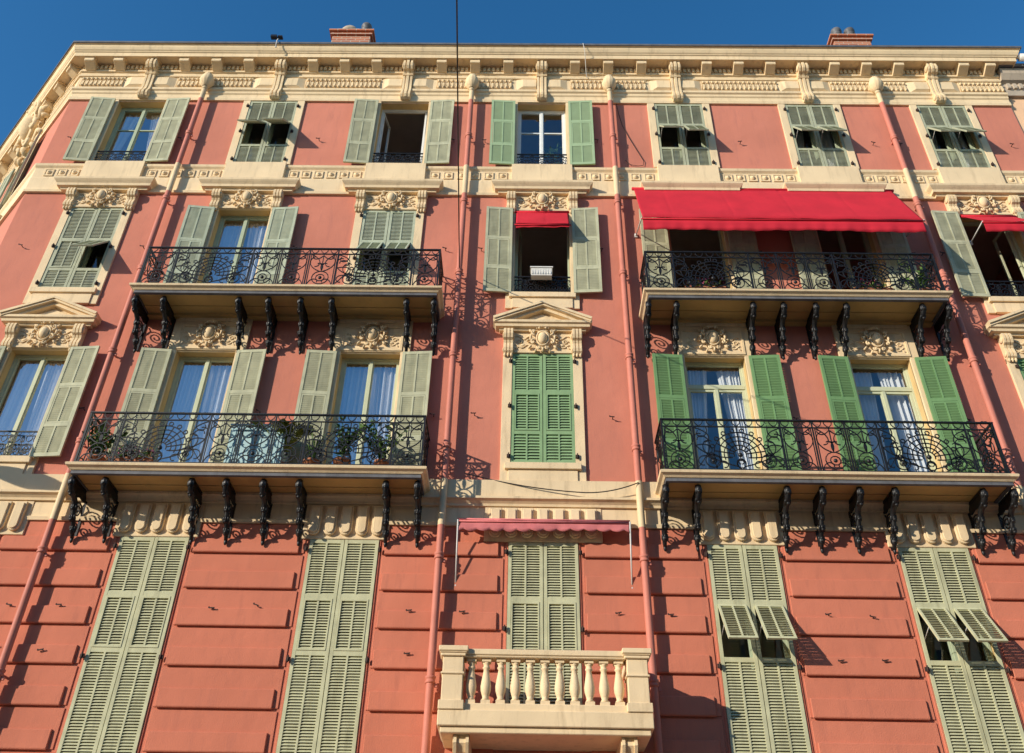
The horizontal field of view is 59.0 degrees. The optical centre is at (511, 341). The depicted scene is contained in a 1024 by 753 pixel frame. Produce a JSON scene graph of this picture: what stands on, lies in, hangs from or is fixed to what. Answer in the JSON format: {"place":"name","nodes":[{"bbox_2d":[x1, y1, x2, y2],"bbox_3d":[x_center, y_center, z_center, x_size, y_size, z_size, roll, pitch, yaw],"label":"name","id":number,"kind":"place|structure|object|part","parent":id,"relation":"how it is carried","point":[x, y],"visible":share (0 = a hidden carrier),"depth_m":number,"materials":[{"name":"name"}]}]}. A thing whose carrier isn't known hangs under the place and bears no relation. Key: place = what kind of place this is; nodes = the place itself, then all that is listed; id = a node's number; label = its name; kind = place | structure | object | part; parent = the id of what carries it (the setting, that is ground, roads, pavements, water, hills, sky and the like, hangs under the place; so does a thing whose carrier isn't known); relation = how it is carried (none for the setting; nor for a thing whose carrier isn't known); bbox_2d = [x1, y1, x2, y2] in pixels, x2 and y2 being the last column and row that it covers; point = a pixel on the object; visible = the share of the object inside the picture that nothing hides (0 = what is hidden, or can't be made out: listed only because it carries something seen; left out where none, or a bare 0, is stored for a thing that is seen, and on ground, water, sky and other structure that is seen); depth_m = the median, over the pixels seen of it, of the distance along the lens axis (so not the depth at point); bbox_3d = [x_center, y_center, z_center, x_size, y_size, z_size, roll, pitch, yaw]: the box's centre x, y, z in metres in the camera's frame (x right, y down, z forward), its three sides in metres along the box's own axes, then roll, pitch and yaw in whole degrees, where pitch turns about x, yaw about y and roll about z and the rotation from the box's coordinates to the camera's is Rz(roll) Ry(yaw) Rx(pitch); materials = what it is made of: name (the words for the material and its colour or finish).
{"place":"outdoors","nodes":[
{"label":"outdoors","id":0,"kind":"place"},
{"bbox_2d":[0,0,1023,145],"label":"sky","id":1,"kind":"structure","parent":0,"point":[35,35],"materials":[{"name":"blue"}]},
{"bbox_2d":[996,53,1023,132],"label":"neighbouring house","id":2,"kind":"structure","parent":0,"point":[1011,79],"depth_m":21.18,"materials":[{"name":"beige paint"}]},
{"label":"ground","id":3,"kind":"structure","parent":0,"visible":0},
{"bbox_2d":[0,22,1023,752],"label":"apartment building","id":4,"kind":"structure","parent":3,"relation":"on","point":[204,246],"depth_m":16.12,"materials":[{"name":"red paint"}]},
{"bbox_2d":[0,500,34,536],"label":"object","id":5,"kind":"structure","parent":4,"relation":"in","point":[15,525],"depth_m":14.59,"materials":[{"name":"beige stone"}]},
{"bbox_2d":[0,129,41,207],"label":"window","id":6,"kind":"structure","parent":4,"relation":"in","point":[20,172],"depth_m":21.68,"materials":[{"name":"beige stone"}]},
{"bbox_2d":[0,295,101,473],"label":"window","id":7,"kind":"structure","parent":4,"relation":"in","point":[52,323],"depth_m":16.51,"materials":[{"name":"wood"}]},
{"bbox_2d":[23,176,157,304],"bbox_3d":[-8.641,-2.085,18.289,2.130,3.325,0.810,1,-37,1],"label":"window","id":8,"kind":"structure","parent":4,"relation":"in","point":[105,200],"depth_m":18.47,"materials":[{"name":"beige stone"}]},
{"bbox_2d":[82,421,128,460],"bbox_3d":[-6.726,1.675,14.880,0.761,1.026,0.405,-11,-39,16],"label":"potted plant","id":9,"kind":"object","parent":4,"relation":"on","point":[111,441],"visible":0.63,"depth_m":14.90,"materials":[{"name":"green plant"}]},
{"bbox_2d":[63,96,190,163],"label":"window","id":10,"kind":"structure","parent":4,"relation":"in","point":[87,139],"depth_m":20.40,"materials":[{"name":"beige wood"}]},
{"bbox_2d":[55,502,205,752],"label":"window","id":11,"kind":"structure","parent":4,"relation":"in","point":[155,536],"depth_m":13.53,"materials":[{"name":"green wood"}]},
{"bbox_2d":[106,445,161,460],"bbox_3d":[-6.115,1.909,14.668,0.827,0.419,0.363,1,-37,1],"label":"potted plant","id":12,"kind":"object","parent":4,"relation":"on","point":[145,453],"visible":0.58,"depth_m":14.60,"materials":[{"name":"green plant"}]},
{"bbox_2d":[105,318,266,461],"bbox_3d":[-5.637,1.057,16.150,2.293,3.660,0.595,1,-37,1],"label":"window","id":13,"kind":"structure","parent":4,"relation":"in","point":[234,388],"depth_m":16.32,"materials":[{"name":"wood"}]},
{"bbox_2d":[163,177,300,283],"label":"window","id":14,"kind":"structure","parent":4,"relation":"in","point":[198,224],"depth_m":18.68,"materials":[{"name":"beige stone"}]},
{"bbox_2d":[224,424,290,462],"bbox_3d":[-4.193,1.828,14.929,0.960,0.850,0.410,1,-37,1],"label":"balcony cabinet","id":15,"kind":"object","parent":4,"relation":"on","point":[248,432],"visible":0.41,"depth_m":14.79,"materials":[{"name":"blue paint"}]},
{"bbox_3d":[-4.415,1.722,14.771,0.400,0.740,0.028,1,-37,1],"label":"door","id":16,"kind":"part","parent":15,"relation":"part of","materials":[{"name":"blue paint"}]},
{"bbox_3d":[-3.975,1.727,14.764,0.400,0.740,0.028,1,-37,1],"label":"door","id":17,"kind":"part","parent":15,"relation":"part of","materials":[{"name":"blue paint"}]},
{"bbox_2d":[225,101,305,164],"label":"window","id":18,"kind":"structure","parent":4,"relation":"in","point":[273,108],"depth_m":20.31,"materials":[{"name":"beige stone"}]},
{"bbox_2d":[271,34,282,47],"bbox_3d":[-5.613,-7.106,21.509,0.270,0.415,0.120,1,-37,1],"label":"floodlight","id":19,"kind":"object","parent":4,"relation":"attached to","point":[275,37],"visible":1,"depth_m":21.59,"materials":[{"name":"black metal"}]},
{"bbox_2d":[245,417,315,462],"bbox_3d":[-3.842,1.814,14.875,1.227,0.899,0.821,1,-37,1],"label":"potted plant","id":20,"kind":"object","parent":4,"relation":"on","point":[299,432],"visible":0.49,"depth_m":14.95,"materials":[{"name":"plant"}]},
{"bbox_2d":[297,426,332,463],"bbox_3d":[-3.196,1.812,14.814,0.756,0.852,0.356,1,-37,1],"label":"potted plant","id":21,"kind":"object","parent":4,"relation":"on","point":[311,461],"visible":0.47,"depth_m":14.81,"materials":[{"name":"green plant"}]},
{"bbox_2d":[274,504,391,752],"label":"window","id":22,"kind":"structure","parent":4,"relation":"in","point":[367,537],"depth_m":13.51,"materials":[{"name":"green wood"}]},
{"bbox_2d":[333,416,369,463],"bbox_3d":[-2.649,1.699,14.778,0.505,1.009,0.513,-12,-39,17],"label":"potted plant","id":23,"kind":"object","parent":4,"relation":"on","point":[361,426],"visible":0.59,"depth_m":14.78,"materials":[{"name":"green plant"}]},
{"bbox_2d":[287,319,432,464],"bbox_3d":[-2.607,1.090,16.105,2.293,3.660,0.596,1,-37,1],"label":"window","id":24,"kind":"structure","parent":4,"relation":"in","point":[403,389],"depth_m":16.31,"materials":[{"name":"grey wood"}]},
{"bbox_2d":[362,419,411,463],"bbox_3d":[-2.091,1.737,14.840,0.775,1.041,0.455,-17,-41,22],"label":"potted plant","id":25,"kind":"object","parent":4,"relation":"on","point":[381,443],"visible":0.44,"depth_m":14.85,"materials":[{"name":"green plant"}]},
{"bbox_2d":[342,178,443,284],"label":"window","id":26,"kind":"structure","parent":4,"relation":"in","point":[408,209],"depth_m":18.73,"materials":[{"name":"beige stone"}]},
{"bbox_2d":[343,98,454,165],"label":"window","id":27,"kind":"structure","parent":4,"relation":"in","point":[437,132],"depth_m":20.21,"materials":[{"name":"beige wood"}]},
{"bbox_2d":[456,0,459,267],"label":"overhead cable","id":28,"kind":"object","parent":4,"relation":"attached to","point":[458,123],"visible":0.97,"depth_m":13.79,"materials":[{"name":"black metal"}]},
{"bbox_2d":[530,266,552,279],"bbox_3d":[0.571,-1.294,17.582,0.440,0.216,0.270,1,-37,1],"label":"window planter","id":29,"kind":"object","parent":4,"relation":"attached to","point":[541,272],"visible":1,"depth_m":17.49,"materials":[{"name":"white plastic"}]},
{"bbox_2d":[489,100,594,166],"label":"window","id":30,"kind":"structure","parent":4,"relation":"in","point":[505,148],"depth_m":20.19,"materials":[{"name":"green wood"}]},
{"bbox_2d":[514,211,570,227],"bbox_3d":[0.616,-2.464,18.377,1.140,0.823,0.429,1,-37,1],"label":"awning","id":31,"kind":"object","parent":4,"relation":"attached to","point":[552,219],"visible":1,"depth_m":18.27,"materials":[{"name":"red fabric"}]},
{"bbox_2d":[483,179,601,309],"bbox_3d":[0.609,-1.801,18.394,2.293,3.325,0.935,1,-37,1],"label":"window","id":32,"kind":"structure","parent":4,"relation":"in","point":[500,275],"depth_m":18.16,"materials":[{"name":"wood"}]},
{"bbox_2d":[493,300,591,480],"bbox_3d":[0.546,0.893,16.133,1.840,3.740,0.560,1,-37,1],"label":"window","id":33,"kind":"structure","parent":4,"relation":"in","point":[551,331],"depth_m":16.05,"materials":[{"name":"green wood"}]},
{"bbox_2d":[484,507,602,704],"bbox_3d":[0.475,4.119,13.753,1.885,3.400,0.375,1,-37,1],"label":"window","id":34,"kind":"structure","parent":4,"relation":"in","point":[530,541],"depth_m":13.93,"materials":[{"name":"green wood"}]},
{"bbox_2d":[455,518,632,588],"bbox_3d":[0.494,3.284,14.109,2.770,1.143,0.312,1,-37,1],"label":"awning","id":35,"kind":"object","parent":4,"relation":"attached to","point":[496,524],"visible":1,"depth_m":14.25,"materials":[{"name":"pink fabric"}]},
{"bbox_2d":[465,473,638,492],"bbox_3d":[0.636,2.316,14.844,2.861,0.416,0.022,-2,-37,4],"label":"facade cable","id":36,"kind":"object","parent":4,"relation":"attached to","point":[553,489],"visible":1,"depth_m":14.75,"materials":[{"name":"black metal"}]},
{"bbox_2d":[544,144,562,163],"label":"indoor plant","id":37,"kind":"object","parent":4,"relation":"on","point":[552,150],"visible":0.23,"depth_m":20.39,"materials":[{"name":"green plant"}]},
{"bbox_2d":[616,103,643,165],"bbox_3d":[2.627,-4.638,20.228,0.512,2.147,0.014,1,-37,1],"label":"facade cable","id":38,"kind":"object","parent":4,"relation":"attached to","point":[631,141],"visible":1,"depth_m":19.95,"materials":[{"name":"metal"}]},
{"bbox_2d":[647,103,719,167],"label":"window","id":39,"kind":"structure","parent":4,"relation":"in","point":[703,124],"depth_m":20.19,"materials":[{"name":"green wood"}]},
{"bbox_2d":[639,180,765,288],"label":"window","id":40,"kind":"structure","parent":4,"relation":"in","point":[659,239],"depth_m":18.11,"materials":[{"name":"beige stone"}]},
{"bbox_2d":[685,278,725,287],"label":"potted plant","id":41,"kind":"object","parent":4,"relation":"on","point":[703,282],"visible":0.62,"depth_m":16.67,"materials":[{"name":"green plant"}]},
{"bbox_2d":[652,323,801,469],"bbox_3d":[3.672,1.156,16.009,2.293,3.660,0.595,1,-37,1],"label":"window","id":42,"kind":"structure","parent":4,"relation":"in","point":[680,392],"depth_m":16.15,"materials":[{"name":"green wood"}]},
{"bbox_2d":[700,510,813,752],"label":"window","id":43,"kind":"structure","parent":4,"relation":"in","point":[723,542],"depth_m":13.37,"materials":[{"name":"green wood"}]},
{"bbox_2d":[632,187,926,237],"bbox_3d":[5.220,-2.607,18.160,5.470,1.913,0.885,1,-37,1],"label":"awning","id":44,"kind":"object","parent":4,"relation":"attached to","point":[783,209],"visible":1,"depth_m":17.84,"materials":[{"name":"red fabric"}]},
{"bbox_2d":[777,104,859,168],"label":"window","id":45,"kind":"structure","parent":4,"relation":"in","point":[824,150],"depth_m":20.25,"materials":[{"name":"wood"}]},
{"bbox_2d":[782,182,917,289],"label":"window","id":46,"kind":"structure","parent":4,"relation":"in","point":[803,240],"depth_m":18.10,"materials":[{"name":"beige stone"}]},
{"bbox_2d":[850,279,893,289],"bbox_3d":[6.649,-0.934,16.721,0.827,0.419,0.363,1,-37,1],"label":"potted plant","id":47,"kind":"object","parent":4,"relation":"on","point":[871,285],"visible":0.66,"depth_m":16.64,"materials":[{"name":"green plant"}]},
{"bbox_2d":[818,324,984,471],"bbox_3d":[6.661,1.188,15.964,2.293,3.660,0.596,1,-37,1],"label":"window","id":48,"kind":"structure","parent":4,"relation":"in","point":[850,395],"depth_m":16.09,"materials":[{"name":"green wood"}]},
{"bbox_2d":[898,258,933,289],"bbox_3d":[7.603,-1.109,16.987,0.754,1.053,0.364,1,-37,1],"label":"potted plant","id":49,"kind":"object","parent":4,"relation":"on","point":[920,279],"visible":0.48,"depth_m":17.01,"materials":[{"name":"green plant"}]},
{"bbox_2d":[880,512,1023,752],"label":"window","id":50,"kind":"structure","parent":4,"relation":"in","point":[946,544],"depth_m":13.36,"materials":[{"name":"green wood"}]},
{"bbox_2d":[909,105,999,169],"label":"window","id":51,"kind":"structure","parent":4,"relation":"in","point":[950,131],"depth_m":20.16,"materials":[{"name":"beige stone"}]},
{"bbox_2d":[925,183,1023,313],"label":"window","id":52,"kind":"structure","parent":4,"relation":"in","point":[969,278],"depth_m":18.42,"materials":[{"name":"beige stone"}]},
{"bbox_2d":[960,215,1023,244],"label":"awning","id":53,"kind":"object","parent":4,"relation":"attached to","point":[1011,224],"visible":1,"depth_m":17.70,"materials":[{"name":"red fabric"}]},
{"bbox_2d":[983,308,1023,408],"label":"window","id":54,"kind":"structure","parent":4,"relation":"in","point":[1008,329],"depth_m":16.61,"materials":[{"name":"beige stone"}]}
]}

